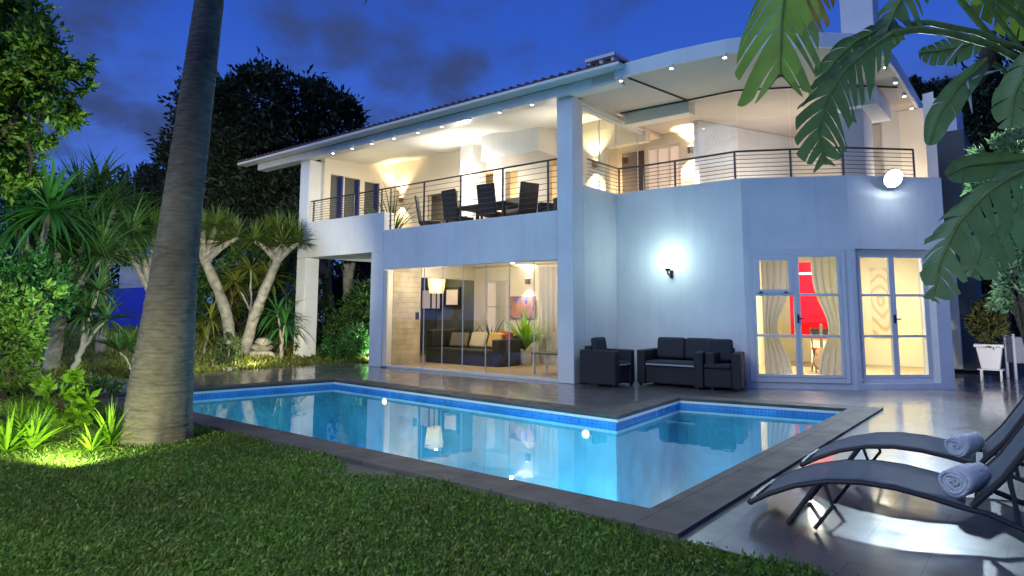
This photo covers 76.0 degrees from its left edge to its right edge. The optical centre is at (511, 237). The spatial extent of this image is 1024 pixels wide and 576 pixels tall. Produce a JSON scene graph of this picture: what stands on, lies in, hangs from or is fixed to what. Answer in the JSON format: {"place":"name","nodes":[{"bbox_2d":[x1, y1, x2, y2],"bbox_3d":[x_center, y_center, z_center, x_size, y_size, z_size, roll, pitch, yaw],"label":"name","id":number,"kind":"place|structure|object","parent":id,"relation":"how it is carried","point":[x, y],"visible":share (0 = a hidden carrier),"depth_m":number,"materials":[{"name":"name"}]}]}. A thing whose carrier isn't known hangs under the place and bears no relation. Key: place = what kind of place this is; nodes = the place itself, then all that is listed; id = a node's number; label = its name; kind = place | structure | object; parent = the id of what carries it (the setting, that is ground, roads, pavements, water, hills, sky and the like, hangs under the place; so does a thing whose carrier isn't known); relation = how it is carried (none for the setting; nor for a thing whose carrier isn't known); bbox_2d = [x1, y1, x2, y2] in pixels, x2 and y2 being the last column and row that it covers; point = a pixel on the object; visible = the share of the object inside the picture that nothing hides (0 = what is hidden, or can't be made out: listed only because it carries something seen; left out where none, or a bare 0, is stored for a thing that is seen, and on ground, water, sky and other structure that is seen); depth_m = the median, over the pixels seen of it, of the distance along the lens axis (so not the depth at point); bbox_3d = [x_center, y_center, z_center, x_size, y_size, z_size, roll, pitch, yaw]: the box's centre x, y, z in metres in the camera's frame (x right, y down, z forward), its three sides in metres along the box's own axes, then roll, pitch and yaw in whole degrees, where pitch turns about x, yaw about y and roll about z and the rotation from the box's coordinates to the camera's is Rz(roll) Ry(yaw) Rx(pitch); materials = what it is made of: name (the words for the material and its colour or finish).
{"place":"outdoors","nodes":[
{"label":"outdoors","id":0,"kind":"place"},
{"bbox_2d":[0,322,425,382],"bbox_3d":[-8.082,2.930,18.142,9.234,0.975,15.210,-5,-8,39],"label":"ground cover","id":1,"kind":"object","parent":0,"point":[247,361],"visible":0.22,"depth_m":14.71,"materials":[{"name":"green plant"}]},
{"bbox_2d":[0,137,117,375],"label":"yucca","id":2,"kind":"object","parent":1,"relation":"on","point":[25,213],"visible":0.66,"depth_m":11.18,"materials":[{"name":"green plant"}]},
{"bbox_2d":[3,181,152,370],"bbox_3d":[-8.427,0.752,12.487,2.814,3.768,2.913,-5,-8,39],"label":"yucca","id":3,"kind":"object","parent":1,"relation":"on","point":[94,254],"visible":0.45,"depth_m":12.38,"materials":[{"name":"green plant"}]},
{"bbox_2d":[29,143,160,352],"bbox_3d":[-9.005,0.236,14.392,2.616,4.753,3.088,-5,-8,39],"label":"yucca","id":4,"kind":"object","parent":1,"relation":"on","point":[99,186],"visible":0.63,"depth_m":14.41,"materials":[{"name":"green plant"}]},
{"bbox_2d":[51,254,141,384],"bbox_3d":[-7.140,1.433,11.227,1.493,2.347,1.263,-2,-7,22],"label":"yucca","id":5,"kind":"object","parent":1,"relation":"on","point":[93,299],"visible":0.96,"depth_m":11.17,"materials":[{"name":"green plant"}]},
{"bbox_2d":[83,176,162,276],"bbox_3d":[-9.449,0.529,16.011,3.008,4.447,2.974,-5,-8,39],"label":"yucca","id":6,"kind":"object","parent":1,"relation":"on","point":[153,220],"visible":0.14,"depth_m":16.07,"materials":[{"name":"green plant"}]},
{"bbox_2d":[107,287,145,326],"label":"garden wall","id":7,"kind":"structure","parent":1,"relation":"on","point":[131,304],"depth_m":28.25,"materials":[{"name":"blue paint"}]},
{"bbox_2d":[119,266,142,287],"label":"garden wall","id":8,"kind":"structure","parent":1,"relation":"on","point":[133,280],"depth_m":30.00,"materials":[{"name":"paint"}]},
{"bbox_2d":[114,223,154,291],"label":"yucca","id":9,"kind":"object","parent":1,"relation":"on","point":[143,280],"visible":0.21,"depth_m":15.15,"materials":[{"name":"green plant"}]},
{"bbox_2d":[107,160,165,251],"bbox_3d":[-16.447,0.431,30.076,6.079,8.442,4.788,-5,-8,39],"label":"broadleaf tree","id":10,"kind":"object","parent":1,"relation":"on","point":[145,170],"visible":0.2,"depth_m":28.87,"materials":[{"name":"green plant"}]},
{"bbox_2d":[195,298,232,352],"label":"spiky plant","id":11,"kind":"object","parent":1,"relation":"on","point":[207,332],"visible":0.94,"depth_m":15.79,"materials":[{"name":"green plant"}]},
{"bbox_2d":[203,279,249,330],"bbox_3d":[-7.662,1.972,17.618,1.520,1.824,1.519,-5,-8,39],"label":"cordyline","id":12,"kind":"object","parent":1,"relation":"on","point":[231,294],"visible":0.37,"depth_m":17.77,"materials":[{"name":"green plant"}]},
{"bbox_2d":[199,203,258,348],"bbox_3d":[-7.454,0.989,16.543,2.548,3.883,1.621,-1,-7,11],"label":"dragon tree","id":13,"kind":"object","parent":1,"relation":"on","point":[212,245],"visible":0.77,"depth_m":16.49,"materials":[{"name":"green plant"}]},
{"bbox_2d":[215,331,242,365],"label":"topiary bush","id":14,"kind":"object","parent":1,"relation":"on","point":[232,354],"visible":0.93,"depth_m":14.71,"materials":[{"name":"green plant"}]},
{"bbox_2d":[209,252,293,348],"bbox_3d":[-6.692,1.640,16.739,2.509,2.747,1.512,-1,-6,10],"label":"fan palm","id":15,"kind":"object","parent":1,"relation":"on","point":[235,278],"visible":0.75,"depth_m":16.72,"materials":[{"name":"green plant"}]},
{"bbox_2d":[144,45,370,325],"bbox_3d":[-9.164,-1.268,24.180,8.536,10.670,6.019,2,-7,-16],"label":"broadleaf tree","id":16,"kind":"object","parent":1,"relation":"on","point":[239,131],"visible":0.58,"depth_m":23.11,"materials":[{"name":"green plant"}]},
{"bbox_2d":[244,350,276,356],"bbox_3d":[-6.250,2.906,16.245,0.818,0.261,0.438,2,-7,-18],"label":"rock","id":17,"kind":"object","parent":1,"relation":"on","point":[262,352],"visible":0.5,"depth_m":16.11,"materials":[{"name":"beige stone"}]},
{"bbox_2d":[251,343,273,350],"bbox_3d":[-6.242,2.732,16.408,0.496,0.227,0.623,-1,-7,14],"label":"rock","id":18,"kind":"object","parent":17,"relation":"on","point":[255,346],"visible":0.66,"depth_m":16.20,"materials":[{"name":"beige stone"}]},
{"bbox_2d":[255,337,271,345],"bbox_3d":[-6.177,2.574,16.275,0.369,0.236,0.510,6,-9,-42],"label":"rock","id":19,"kind":"object","parent":18,"relation":"on","point":[260,340],"visible":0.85,"depth_m":16.14,"materials":[{"name":"beige stone"}]},
{"bbox_2d":[195,232,341,340],"bbox_3d":[-7.428,1.536,19.016,5.254,3.871,2.880,1,-7,-11],"label":"shrub","id":20,"kind":"object","parent":1,"relation":"on","point":[226,256],"visible":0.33,"depth_m":18.69,"materials":[{"name":"green plant"}]},
{"bbox_2d":[232,209,317,354],"bbox_3d":[-5.870,1.078,16.073,2.086,3.832,1.818,4,-7,-29],"label":"dragon tree","id":21,"kind":"object","parent":1,"relation":"on","point":[284,234],"visible":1,"depth_m":16.10,"materials":[{"name":"green plant"}]},
{"bbox_2d":[250,286,312,359],"bbox_3d":[-5.704,2.100,16.262,1.722,2.038,1.643,-5,-8,39],"label":"arching palm","id":22,"kind":"object","parent":1,"relation":"on","point":[286,316],"visible":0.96,"depth_m":16.14,"materials":[{"name":"green plant"}]},
{"bbox_2d":[267,185,360,335],"bbox_3d":[-5.437,0.776,20.002,3.530,5.622,3.772,-5,-8,39],"label":"bare tree","id":23,"kind":"object","parent":1,"relation":"on","point":[325,266],"visible":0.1,"depth_m":19.84,"materials":[{"name":"green plant"}]},
{"bbox_2d":[289,186,355,321],"bbox_3d":[-5.123,0.778,20.020,3.609,5.617,3.371,5,-8,-35],"label":"bare tree","id":24,"kind":"object","parent":1,"relation":"on","point":[348,270],"visible":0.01,"depth_m":19.85,"materials":[{"name":"green plant"}]},
{"bbox_2d":[316,319,368,361],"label":"shrub","id":25,"kind":"object","parent":1,"relation":"on","point":[348,347],"visible":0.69,"depth_m":16.43,"materials":[{"name":"green plant"}]},
{"bbox_2d":[316,275,370,349],"bbox_3d":[-4.420,2.211,18.447,3.073,2.750,1.991,0,-6,3],"label":"shrub","id":26,"kind":"object","parent":1,"relation":"on","point":[357,302],"visible":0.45,"depth_m":18.10,"materials":[{"name":"green plant"}]},
{"bbox_2d":[316,258,370,323],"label":"tree","id":27,"kind":"object","parent":1,"relation":"on","point":[362,270],"visible":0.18,"depth_m":25.35,"materials":[{"name":"green plant"}]},
{"bbox_2d":[0,387,858,575],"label":"grass","id":28,"kind":"structure","parent":0,"point":[182,508],"depth_m":3.80,"materials":[{"name":"green plant"}]},
{"bbox_2d":[0,0,1020,314],"label":"sky","id":29,"kind":"structure","parent":0,"point":[405,57],"materials":[{"name":"blue"}]},
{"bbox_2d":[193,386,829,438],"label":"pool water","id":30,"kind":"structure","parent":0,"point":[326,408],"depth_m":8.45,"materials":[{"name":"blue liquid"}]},
{"bbox_2d":[54,362,1023,575],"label":"deck","id":31,"kind":"structure","parent":0,"point":[861,530],"depth_m":4.47,"materials":[{"name":"grey tile"}]},
{"bbox_2d":[91,324,137,372],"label":"yucca plant","id":32,"kind":"object","parent":31,"relation":"on","point":[120,342],"visible":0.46,"depth_m":10.60,"materials":[{"name":"green plant"}]},
{"bbox_2d":[94,377,882,540],"bbox_3d":[-0.702,2.254,8.961,9.280,0.048,6.291,-5,-8,39],"label":"pool coping","id":33,"kind":"object","parent":31,"relation":"on","point":[683,513],"visible":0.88,"depth_m":5.41,"materials":[{"name":"grey stone"}]},
{"bbox_2d":[125,382,841,422],"bbox_3d":[-0.700,2.281,8.909,8.504,0.033,5.514,-5,-8,39],"label":"pool lip","id":34,"kind":"object","parent":33,"relation":"attached to","point":[625,418],"visible":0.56,"depth_m":9.09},
{"bbox_2d":[286,426,787,507],"bbox_3d":[-0.704,2.999,8.835,8.605,1.200,5.615,-5,-8,39],"label":"pool basin","id":35,"kind":"object","parent":31,"relation":"in","point":[648,468],"visible":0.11,"depth_m":8.86,"materials":[{"name":"tile"}]},
{"bbox_2d":[193,382,835,430],"bbox_3d":[-0.701,2.328,8.909,8.596,0.150,5.606,-5,-8,39],"label":"pool tile band","id":36,"kind":"object","parent":35,"relation":"attached to","point":[549,414],"visible":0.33,"depth_m":9.17,"materials":[{"name":"blue tile"}]},
{"bbox_2d":[237,0,963,389],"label":"villa","id":37,"kind":"object","parent":31,"relation":"on","point":[731,202],"visible":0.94,"depth_m":12.55,"materials":[{"name":"paint"}]},
{"bbox_2d":[329,176,337,219],"bbox_3d":[-4.809,-0.694,17.533,0.060,1.940,0.350,-5,-8,39],"label":"shuttered door","id":38,"kind":"structure","parent":37,"relation":"in","point":[334,180],"depth_m":17.57,"materials":[{"name":"grey glass"}]},
{"bbox_2d":[344,178,354,216],"bbox_3d":[-4.493,-0.649,17.919,0.060,1.940,0.450,-5,-8,39],"label":"shuttered door","id":39,"kind":"structure","parent":37,"relation":"in","point":[349,184],"depth_m":17.95,"materials":[{"name":"grey"}]},
{"bbox_2d":[364,182,373,213],"bbox_3d":[-4.068,-0.589,18.439,0.060,1.940,0.460,-5,-8,39],"label":"shuttered door","id":40,"kind":"structure","parent":37,"relation":"in","point":[368,186],"depth_m":18.49,"materials":[{"name":"grey glass"}]},
{"bbox_2d":[359,182,421,228],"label":"potted palm","id":41,"kind":"object","parent":37,"relation":"on","point":[394,212],"visible":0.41,"depth_m":17.74,"materials":[{"name":"green plant"}]},
{"bbox_2d":[414,195,440,225],"bbox_3d":[-2.013,-0.453,15.654,0.605,1.067,0.460,0,-6,-1],"label":"dining chair","id":42,"kind":"object","parent":37,"relation":"on","point":[427,222],"visible":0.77,"depth_m":15.44,"materials":[{"name":"wicker"}]},
{"bbox_2d":[421,288,441,309],"bbox_3d":[-2.368,1.801,19.251,0.880,0.648,0.060,-5,-8,39],"label":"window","id":43,"kind":"structure","parent":37,"relation":"in","point":[430,298],"depth_m":19.24,"materials":[{"name":"glass"}]},
{"bbox_2d":[428,278,445,328],"bbox_3d":[-2.133,2.174,18.419,0.540,2.200,0.540,-5,-8,39],"label":"floor lamp","id":44,"kind":"object","parent":37,"relation":"on","point":[435,285],"visible":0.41,"depth_m":18.33,"materials":[{"name":"white fabric"}]},
{"bbox_2d":[444,287,460,306],"bbox_3d":[-1.707,1.689,18.723,0.624,0.571,0.060,-5,-8,39],"label":"picture frame","id":45,"kind":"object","parent":37,"relation":"in","point":[452,295],"depth_m":18.71,"materials":[{"name":"glass"}]},
{"bbox_2d":[441,188,473,222],"bbox_3d":[-1.242,-0.537,14.875,0.460,1.067,0.605,-6,-9,44],"label":"dining chair","id":46,"kind":"object","parent":37,"relation":"on","point":[449,205],"visible":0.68,"depth_m":14.72,"materials":[{"name":"wicker"}]},
{"bbox_2d":[426,328,524,366],"bbox_3d":[-0.735,2.583,15.640,2.300,0.780,1.450,-5,-8,39],"label":"corner sofa","id":47,"kind":"object","parent":37,"relation":"on","point":[497,354],"visible":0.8,"depth_m":14.98,"materials":[{"name":"black"}]},
{"bbox_2d":[449,332,469,346],"bbox_3d":[-1.261,2.445,15.749,0.480,0.348,0.215,-3,-7,24],"label":"cushion","id":48,"kind":"object","parent":47,"relation":"on","point":[456,339],"visible":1,"depth_m":15.69,"materials":[{"name":"brown fabric"}]},
{"bbox_2d":[469,332,487,347],"bbox_3d":[-0.795,2.407,15.492,0.202,0.366,0.500,6,-9,-43],"label":"cushion","id":49,"kind":"object","parent":47,"relation":"on","point":[477,340],"visible":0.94,"depth_m":15.41,"materials":[{"name":"beige fabric"}]},
{"bbox_2d":[486,332,503,347],"bbox_3d":[-0.389,2.382,15.235,0.211,0.364,0.500,5,-8,-37],"label":"cushion","id":50,"kind":"object","parent":47,"relation":"on","point":[493,335],"visible":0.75,"depth_m":15.23,"materials":[{"name":"yellow fabric"}]},
{"bbox_2d":[458,201,517,219],"bbox_3d":[-0.495,-0.358,14.974,1.600,0.740,0.840,-5,-8,39],"label":"dining table","id":51,"kind":"object","parent":37,"relation":"on","point":[473,208],"visible":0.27,"depth_m":14.92,"materials":[{"name":"grey"}]},
{"bbox_2d":[476,183,506,218],"bbox_3d":[-0.418,-0.608,14.210,0.460,1.067,0.605,-4,-8,34],"label":"dining chair","id":52,"kind":"object","parent":37,"relation":"on","point":[487,204],"visible":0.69,"depth_m":14.03,"materials":[{"name":"wicker"}]},
{"bbox_2d":[486,281,507,332],"bbox_3d":[-0.348,1.737,16.608,0.800,1.300,0.060,-5,-8,39],"label":"window","id":53,"kind":"structure","parent":37,"relation":"in","point":[491,285],"depth_m":16.74,"materials":[{"name":"glass"}]},
{"bbox_2d":[495,281,505,331],"bbox_3d":[-0.280,1.705,16.361,0.320,1.250,0.060,-5,-8,39],"label":"curtain","id":54,"kind":"object","parent":37,"relation":"hanging from","point":[500,299],"visible":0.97,"depth_m":16.36,"materials":[{"name":"beige fabric"}]},
{"bbox_2d":[495,306,548,364],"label":"potted palm","id":55,"kind":"object","parent":37,"relation":"on","point":[526,332],"visible":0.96,"depth_m":15.08,"materials":[{"name":"green plant"}]},
{"bbox_2d":[507,182,538,215],"bbox_3d":[0.234,-0.622,14.056,0.460,1.067,0.605,4,-7,-31],"label":"dining chair","id":56,"kind":"object","parent":37,"relation":"on","point":[527,200],"visible":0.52,"depth_m":13.86,"materials":[{"name":"wicker"}]},
{"bbox_2d":[510,296,535,318],"bbox_3d":[0.258,1.686,15.944,0.800,0.540,0.030,-5,-8,39],"label":"painting","id":57,"kind":"object","parent":37,"relation":"attached to","point":[518,304],"visible":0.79,"depth_m":15.93,"materials":[{"name":"paint"}]},
{"bbox_2d":[531,351,557,374],"bbox_3d":[0.799,2.481,13.004,0.700,0.410,0.500,-5,-8,39],"label":"side table","id":58,"kind":"object","parent":37,"relation":"on","point":[545,353],"visible":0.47,"depth_m":13.03,"materials":[{"name":"grey metal"}]},
{"bbox_2d":[538,197,556,211],"bbox_3d":[1.016,-0.559,13.437,0.700,0.808,0.800,3,-7,-26],"label":"wicker armchair","id":59,"kind":"object","parent":37,"relation":"on","point":[544,208],"visible":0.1,"depth_m":13.53,"materials":[{"name":"wicker"}]},
{"bbox_2d":[539,267,557,363],"bbox_3d":[0.889,1.802,15.382,0.650,2.250,0.060,-5,-8,39],"label":"curtain","id":60,"kind":"object","parent":37,"relation":"hanging from","point":[548,306],"visible":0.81,"depth_m":15.41,"materials":[{"name":"beige fabric"}]},
{"bbox_2d":[622,151,644,192],"bbox_3d":[2.783,-0.976,14.991,0.550,2.000,0.050,-5,-8,39],"label":"dark door","id":61,"kind":"structure","parent":37,"relation":"in","point":[628,159],"depth_m":15.04,"materials":[{"name":"grey"}]},
{"bbox_2d":[646,143,680,189],"bbox_3d":[3.405,-1.041,14.613,0.840,2.050,0.060,-5,-8,39],"label":"window","id":62,"kind":"structure","parent":37,"relation":"in","point":[669,152],"depth_m":14.69,"materials":[{"name":"glass"}]},
{"bbox_2d":[659,254,675,277],"bbox_3d":[2.826,0.504,11.896,0.310,0.430,0.325,-5,-8,39],"label":"wall lamp","id":63,"kind":"object","parent":37,"relation":"attached to","point":[667,262],"visible":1,"depth_m":11.80,"materials":[{"name":"white glass"}]},
{"bbox_2d":[761,261,792,373],"bbox_3d":[4.590,1.251,11.312,0.497,2.330,0.060,-1,-6,9],"label":"curtain","id":64,"kind":"object","parent":37,"relation":"hanging from","point":[774,274],"visible":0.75,"depth_m":11.32,"materials":[{"name":"beige fabric"}]},
{"bbox_2d":[746,249,850,383],"bbox_3d":[4.765,1.288,10.940,1.570,2.215,0.125,-1,-6,9],"label":"french door","id":65,"kind":"structure","parent":37,"relation":"in","point":[753,257],"depth_m":10.94,"materials":[{"name":"white paint"}]},
{"bbox_2d":[790,262,827,367],"bbox_3d":[6.519,1.626,13.910,1.080,2.220,0.344,-5,-8,39],"label":"red canvas","id":66,"kind":"object","parent":37,"relation":"on","point":[812,314],"visible":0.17,"depth_m":13.91,"materials":[{"name":"fabric"}]},
{"bbox_2d":[813,324,823,369],"bbox_3d":[5.929,2.109,12.667,0.335,0.896,0.551,-1,-6,9],"label":"guitar","id":67,"kind":"object","parent":37,"relation":"on","point":[817,357],"visible":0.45,"depth_m":12.57,"materials":[{"name":"brown wood"}]},
{"bbox_2d":[810,328,827,372],"bbox_3d":[6.117,2.195,12.839,0.426,0.862,0.459,-1,-7,14],"label":"folding chair","id":68,"kind":"object","parent":37,"relation":"on","point":[814,331],"visible":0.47,"depth_m":13.01,"materials":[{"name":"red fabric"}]},
{"bbox_2d":[810,257,840,374],"bbox_3d":[5.410,1.240,11.181,0.520,2.330,0.060,-1,-6,9],"label":"curtain","id":69,"kind":"object","parent":37,"relation":"hanging from","point":[823,272],"visible":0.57,"depth_m":11.19,"materials":[{"name":"fabric"}]},
{"bbox_2d":[869,268,889,334],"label":"wall panel","id":70,"kind":"structure","parent":37,"relation":"attached to","point":[880,307],"depth_m":14.64,"materials":[{"name":"paint"}]},
{"bbox_2d":[882,168,902,187],"bbox_3d":[6.383,-1.005,10.993,0.283,0.310,0.268,-5,-8,37],"label":"floodlight","id":71,"kind":"object","parent":37,"relation":"attached to","point":[892,177],"visible":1,"depth_m":10.95,"materials":[{"name":"white metal"}]},
{"bbox_2d":[855,249,934,382],"bbox_3d":[6.403,1.302,11.001,1.380,2.215,0.125,1,-6,-6],"label":"french door","id":72,"kind":"structure","parent":37,"relation":"in","point":[896,377],"depth_m":10.99,"materials":[{"name":"white paint"}]},
{"bbox_2d":[580,337,634,387],"bbox_3d":[1.652,2.128,11.349,0.706,0.808,0.680,-5,-8,39],"label":"wicker armchair","id":73,"kind":"object","parent":31,"relation":"on","point":[601,363],"visible":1,"depth_m":11.14,"materials":[{"name":"wicker"}]},
{"bbox_2d":[637,337,722,389],"bbox_3d":[2.923,2.123,11.253,1.360,0.808,0.746,-4,-8,36],"label":"wicker sofa","id":74,"kind":"object","parent":31,"relation":"on","point":[668,360],"visible":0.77,"depth_m":11.25,"materials":[{"name":"wicker"}]},
{"bbox_2d":[693,339,745,391],"bbox_3d":[3.415,2.072,10.783,0.740,0.808,0.600,-3,-7,25],"label":"wicker armchair","id":75,"kind":"object","parent":31,"relation":"on","point":[729,372],"visible":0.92,"depth_m":10.59,"materials":[{"name":"wicker"}]},
{"bbox_2d":[735,0,1023,303],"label":"bird of paradise plant","id":76,"kind":"object","parent":31,"relation":"on","point":[978,249],"visible":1,"depth_m":3.92,"materials":[{"name":"green plant"}]},
{"bbox_2d":[747,421,1023,532],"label":"sun lounger","id":77,"kind":"object","parent":31,"relation":"on","point":[1004,463],"visible":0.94,"depth_m":3.78,"materials":[{"name":"grey fabric"}]},
{"bbox_2d":[938,462,990,496],"bbox_3d":[2.482,1.319,3.592,0.312,0.161,0.162,5,-8,-37],"label":"rolled towel","id":78,"kind":"object","parent":77,"relation":"on","point":[962,480],"visible":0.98,"depth_m":3.51,"materials":[{"name":"fabric"}]},
{"bbox_2d":[800,396,1023,482],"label":"sun lounger","id":79,"kind":"object","parent":31,"relation":"on","point":[997,439],"visible":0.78,"depth_m":4.78,"materials":[{"name":"grey fabric"}]},
{"bbox_2d":[944,432,984,456],"bbox_3d":[3.174,1.444,4.594,0.312,0.156,0.157,5,-8,-37],"label":"rolled towel","id":80,"kind":"object","parent":79,"relation":"on","point":[964,444],"visible":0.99,"depth_m":4.52,"materials":[{"name":"fabric"}]},
{"bbox_2d":[962,293,1013,381],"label":"potted conifer","id":81,"kind":"object","parent":31,"relation":"on","point":[989,351],"visible":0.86,"depth_m":12.28,"materials":[{"name":"green plant"}]},
{"bbox_2d":[961,126,1023,292],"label":"shrub","id":82,"kind":"object","parent":31,"relation":"on","point":[1002,142],"visible":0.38,"depth_m":8.34,"materials":[{"name":"green plant"}]},
{"bbox_2d":[983,219,1023,343],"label":"shrub","id":83,"kind":"object","parent":31,"relation":"on","point":[1001,295],"visible":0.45,"depth_m":7.47,"materials":[{"name":"green plant"}]},
{"bbox_2d":[1003,334,1023,379],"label":"storage box","id":84,"kind":"object","parent":31,"relation":"on","point":[1014,350],"visible":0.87,"depth_m":12.59,"materials":[{"name":"grey"}]},
{"bbox_2d":[58,318,1023,574],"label":"ground","id":85,"kind":"structure","parent":0,"point":[1020,370],"depth_m":14.76,"materials":[{"name":"soil"}]},
{"bbox_2d":[0,237,86,376],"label":"shrub","id":86,"kind":"object","parent":85,"relation":"on","point":[11,270],"visible":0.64,"depth_m":10.85,"materials":[{"name":"green plant"}]},
{"bbox_2d":[0,160,148,320],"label":"broadleaf tree","id":87,"kind":"object","parent":85,"relation":"on","point":[3,231],"visible":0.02,"depth_m":35.16,"materials":[{"name":"green plant"}]},
{"bbox_2d":[43,253,370,323],"bbox_3d":[-21.983,3.613,40.271,41.796,7.029,7.603,0,-6,-1],"label":"hedge","id":88,"kind":"object","parent":85,"relation":"on","point":[118,275],"depth_m":38.59,"materials":[{"name":"green plant"}]},
{"bbox_2d":[908,73,954,100],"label":"broadleaf tree","id":89,"kind":"object","parent":85,"relation":"on","point":[920,87],"visible":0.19,"depth_m":25.60,"materials":[{"name":"green plant"}]},
{"bbox_2d":[889,98,984,370],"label":"side wing","id":90,"kind":"structure","parent":85,"relation":"on","point":[953,143],"depth_m":14.96,"materials":[{"name":"paint"}]},
{"bbox_2d":[946,22,1023,358],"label":"broadleaf tree","id":91,"kind":"object","parent":85,"relation":"on","point":[977,132],"visible":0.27,"depth_m":18.55,"materials":[{"name":"green plant"}]},
{"bbox_2d":[981,213,1023,336],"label":"hedge","id":92,"kind":"object","parent":85,"relation":"on","point":[986,288],"visible":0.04,"depth_m":19.80,"materials":[{"name":"green plant"}]},
{"label":"lawn","id":93,"kind":"structure","parent":0,"visible":0},
{"bbox_2d":[0,404,61,458],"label":"fern tuft","id":94,"kind":"object","parent":93,"relation":"on","point":[6,443],"visible":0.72,"depth_m":5.71,"materials":[{"name":"green plant"}]},
{"bbox_2d":[0,395,66,439],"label":"fern tuft","id":95,"kind":"object","parent":93,"relation":"on","point":[20,417],"visible":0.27,"depth_m":6.11,"materials":[{"name":"green plant"}]},
{"bbox_2d":[0,277,68,400],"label":"shrub","id":96,"kind":"object","parent":93,"relation":"on","point":[16,324],"visible":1,"depth_m":8.88,"materials":[{"name":"green plant"}]},
{"bbox_2d":[0,399,74,453],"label":"fern tuft","id":97,"kind":"object","parent":93,"relation":"on","point":[45,435],"visible":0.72,"depth_m":5.82,"materials":[{"name":"green plant"}]},
{"bbox_2d":[0,0,102,205],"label":"leafy tree","id":98,"kind":"object","parent":93,"relation":"on","point":[29,51],"visible":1,"depth_m":7.06,"materials":[{"name":"green plant"}]},
{"bbox_2d":[17,364,101,429],"bbox_3d":[-4.846,1.860,6.989,1.030,1.056,0.665,-5,-8,39],"label":"shrub","id":99,"kind":"object","parent":93,"relation":"on","point":[78,409],"visible":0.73,"depth_m":6.87,"materials":[{"name":"green plant"}]},
{"bbox_2d":[0,370,127,399],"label":"shrub","id":100,"kind":"object","parent":93,"relation":"on","point":[95,380],"visible":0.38,"depth_m":9.29,"materials":[{"name":"green plant"}]},
{"bbox_2d":[55,421,123,458],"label":"grass tuft","id":101,"kind":"object","parent":93,"relation":"on","point":[90,443],"visible":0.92,"depth_m":5.73,"materials":[{"name":"green plant"}]},
{"bbox_2d":[66,397,144,444],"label":"grass tuft","id":102,"kind":"object","parent":93,"relation":"on","point":[110,422],"visible":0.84,"depth_m":5.99,"materials":[{"name":"green plant"}]},
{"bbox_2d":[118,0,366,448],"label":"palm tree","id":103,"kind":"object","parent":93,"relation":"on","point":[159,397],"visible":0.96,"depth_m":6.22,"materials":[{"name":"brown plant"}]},
{"bbox_2d":[302,455,443,488],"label":"slab","id":104,"kind":"structure","parent":93,"relation":"on","point":[354,467],"depth_m":5.11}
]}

